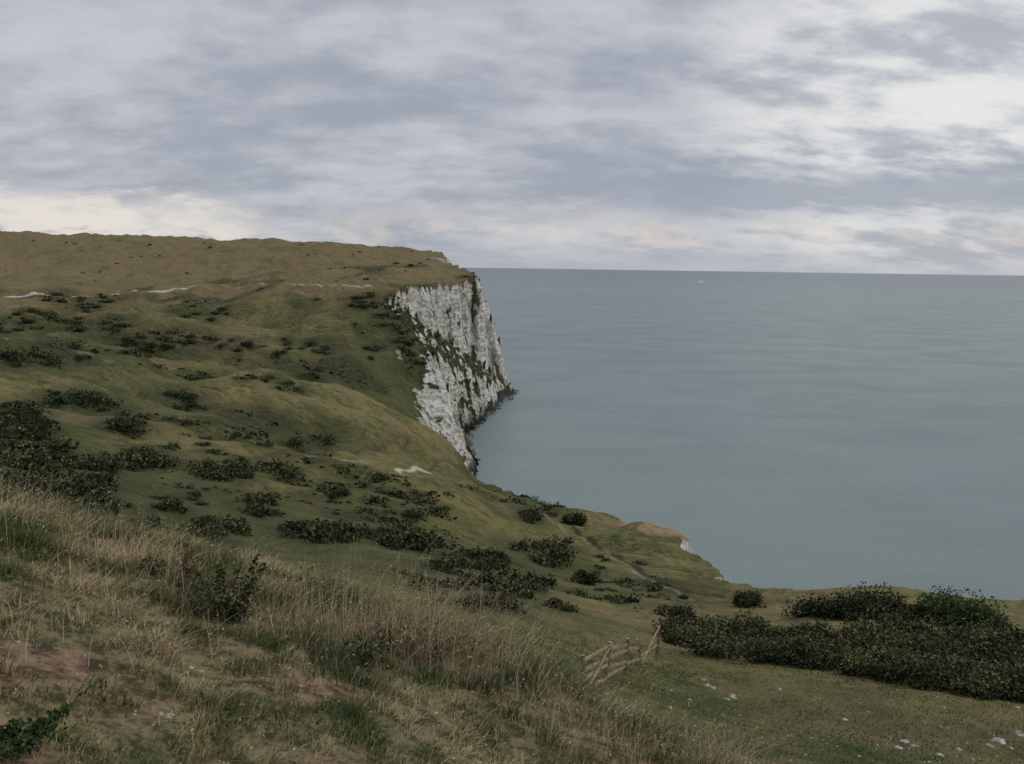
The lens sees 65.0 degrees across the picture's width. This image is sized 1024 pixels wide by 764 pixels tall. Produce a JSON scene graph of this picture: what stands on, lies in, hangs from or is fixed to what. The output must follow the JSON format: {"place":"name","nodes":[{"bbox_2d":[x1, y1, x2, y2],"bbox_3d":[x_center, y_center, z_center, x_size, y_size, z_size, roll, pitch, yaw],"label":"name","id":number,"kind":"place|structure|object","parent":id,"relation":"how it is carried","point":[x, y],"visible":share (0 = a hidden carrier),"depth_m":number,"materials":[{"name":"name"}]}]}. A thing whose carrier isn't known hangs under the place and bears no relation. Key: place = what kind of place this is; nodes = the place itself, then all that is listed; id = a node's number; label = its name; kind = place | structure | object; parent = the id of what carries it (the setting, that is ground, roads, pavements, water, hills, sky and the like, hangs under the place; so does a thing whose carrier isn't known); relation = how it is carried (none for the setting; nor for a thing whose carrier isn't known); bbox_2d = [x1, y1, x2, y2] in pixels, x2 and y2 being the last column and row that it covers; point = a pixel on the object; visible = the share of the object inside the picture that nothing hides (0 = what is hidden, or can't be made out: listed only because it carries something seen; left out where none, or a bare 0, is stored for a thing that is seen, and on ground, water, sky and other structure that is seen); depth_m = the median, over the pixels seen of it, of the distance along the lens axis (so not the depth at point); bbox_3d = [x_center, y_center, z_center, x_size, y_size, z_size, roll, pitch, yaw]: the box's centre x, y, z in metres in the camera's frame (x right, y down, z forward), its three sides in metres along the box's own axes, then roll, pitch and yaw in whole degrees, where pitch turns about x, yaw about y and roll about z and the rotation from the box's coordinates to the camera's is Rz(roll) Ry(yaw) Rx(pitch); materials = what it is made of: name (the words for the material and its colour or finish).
{"place":"outdoors","nodes":[
{"label":"outdoors","id":0,"kind":"place"},
{"bbox_2d":[0,231,1023,763],"bbox_3d":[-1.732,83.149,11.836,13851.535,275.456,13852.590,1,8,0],"label":"coastal hillside terrain","id":1,"kind":"structure","parent":0,"point":[418,423],"depth_m":125.84,"materials":[{"name":"green plant"}]},
{"bbox_2d":[0,703,77,762],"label":"nettle patch","id":2,"kind":"object","parent":1,"relation":"on","point":[10,743],"visible":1,"depth_m":3.05,"materials":[{"name":"green plant"}]},
{"bbox_2d":[126,557,168,575],"bbox_3d":[-2.692,1.346,5.923,0.346,0.139,0.242,1,8,0],"label":"nettle patch","id":3,"kind":"object","parent":1,"relation":"on","point":[154,565],"visible":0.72,"depth_m":5.90,"materials":[{"name":"green plant"}]},
{"bbox_2d":[176,538,200,592],"bbox_3d":[-2.250,1.288,5.608,0.207,0.397,0.192,-4,10,-32],"label":"dock plant","id":4,"kind":"object","parent":1,"relation":"on","point":[184,568],"visible":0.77,"depth_m":5.60,"materials":[{"name":"plant"}]},
{"bbox_2d":[183,553,266,624],"bbox_3d":[-1.877,1.351,5.263,0.517,0.416,0.365,-3,9,-23],"label":"elder sapling","id":5,"kind":"object","parent":1,"relation":"on","point":[237,603],"visible":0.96,"depth_m":5.21,"materials":[{"name":"green plant"}]},
{"bbox_2d":[0,240,688,614],"bbox_3d":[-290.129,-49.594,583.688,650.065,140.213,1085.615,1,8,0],"label":"scrub bushes","id":6,"kind":"object","parent":1,"relation":"on","point":[38,458],"visible":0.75,"depth_m":117.32,"materials":[{"name":"green plant"}]},
{"bbox_2d":[343,632,396,667],"bbox_3d":[-0.964,1.767,5.338,0.353,0.165,0.339,3,8,12],"label":"nettle patch","id":7,"kind":"object","parent":1,"relation":"on","point":[369,652],"visible":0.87,"depth_m":5.31,"materials":[{"name":"green plant"}]},
{"bbox_2d":[0,454,824,763],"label":"tall dry grass","id":8,"kind":"structure","parent":1,"relation":"on","point":[470,650],"depth_m":5.74,"materials":[{"name":"beige plant"}]},
{"bbox_2d":[353,612,509,665],"bbox_3d":[-0.678,1.949,5.993,0.838,0.492,1.165,7,10,38],"label":"dead bracken","id":9,"kind":"object","parent":1,"relation":"on","point":[375,638],"visible":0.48,"depth_m":5.81,"materials":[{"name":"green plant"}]},
{"bbox_2d":[465,388,520,460],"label":"shore boulders","id":10,"kind":"object","parent":1,"relation":"on","point":[510,397],"visible":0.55,"depth_m":534.99,"materials":[{"name":"grey stone"}]},
{"bbox_2d":[0,481,1023,763],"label":"hillside grass","id":11,"kind":"structure","parent":1,"relation":"on","point":[150,537],"depth_m":5.33,"materials":[{"name":"green plant"}]},
{"bbox_2d":[5,577,1023,763],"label":"chalk stones","id":12,"kind":"object","parent":1,"relation":"on","point":[1001,741],"visible":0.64,"depth_m":27.01,"materials":[{"name":"white stone"}]},
{"bbox_2d":[548,597,562,608],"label":"hawthorn bush","id":13,"kind":"object","parent":1,"relation":"on","point":[555,601],"visible":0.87,"depth_m":56.21,"materials":[{"name":"green plant"}]},
{"bbox_2d":[560,511,587,525],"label":"hawthorn bush","id":14,"kind":"object","parent":1,"relation":"on","point":[578,519],"visible":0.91,"depth_m":188.36,"materials":[{"name":"green plant"}]},
{"bbox_2d":[569,569,600,585],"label":"hawthorn bush","id":15,"kind":"object","parent":1,"relation":"on","point":[582,576],"visible":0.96,"depth_m":102.03,"materials":[{"name":"green plant"}]},
{"bbox_2d":[581,625,659,685],"bbox_3d":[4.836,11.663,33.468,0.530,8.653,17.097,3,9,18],"label":"wooden fence","id":16,"kind":"object","parent":1,"relation":"on","point":[608,648],"visible":0.88,"depth_m":29.26,"materials":[{"name":"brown wood"}]},
{"bbox_2d":[653,598,695,619],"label":"hawthorn bush","id":17,"kind":"object","parent":1,"relation":"on","point":[678,610],"visible":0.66,"depth_m":71.62,"materials":[{"name":"green plant"}]},
{"bbox_2d":[729,589,766,607],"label":"hawthorn bush","id":18,"kind":"object","parent":1,"relation":"on","point":[743,599],"visible":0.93,"depth_m":79.71,"materials":[{"name":"green plant"}]},
{"bbox_2d":[652,605,1023,702],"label":"gorse thicket","id":19,"kind":"object","parent":1,"relation":"on","point":[986,663],"visible":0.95,"depth_m":45.23,"materials":[{"name":"green plant"}]},
{"bbox_2d":[780,581,937,622],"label":"hawthorn thicket","id":20,"kind":"object","parent":1,"relation":"on","point":[859,603],"visible":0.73,"depth_m":70.17,"materials":[{"name":"green plant"}]},
{"bbox_2d":[910,585,1011,628],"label":"blackthorn bush","id":21,"kind":"object","parent":1,"relation":"on","point":[957,609],"visible":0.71,"depth_m":69.10,"materials":[{"name":"green plant"}]},
{"bbox_2d":[0,0,1023,275],"label":"sky","id":22,"kind":"structure","parent":0,"point":[808,136],"materials":[{"name":"grey"}]},
{"bbox_2d":[459,267,1023,599],"bbox_3d":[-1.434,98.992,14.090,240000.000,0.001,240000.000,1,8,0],"label":"sea","id":23,"kind":"structure","parent":0,"point":[796,430],"depth_m":557.34,"materials":[{"name":"liquid"}]}
]}

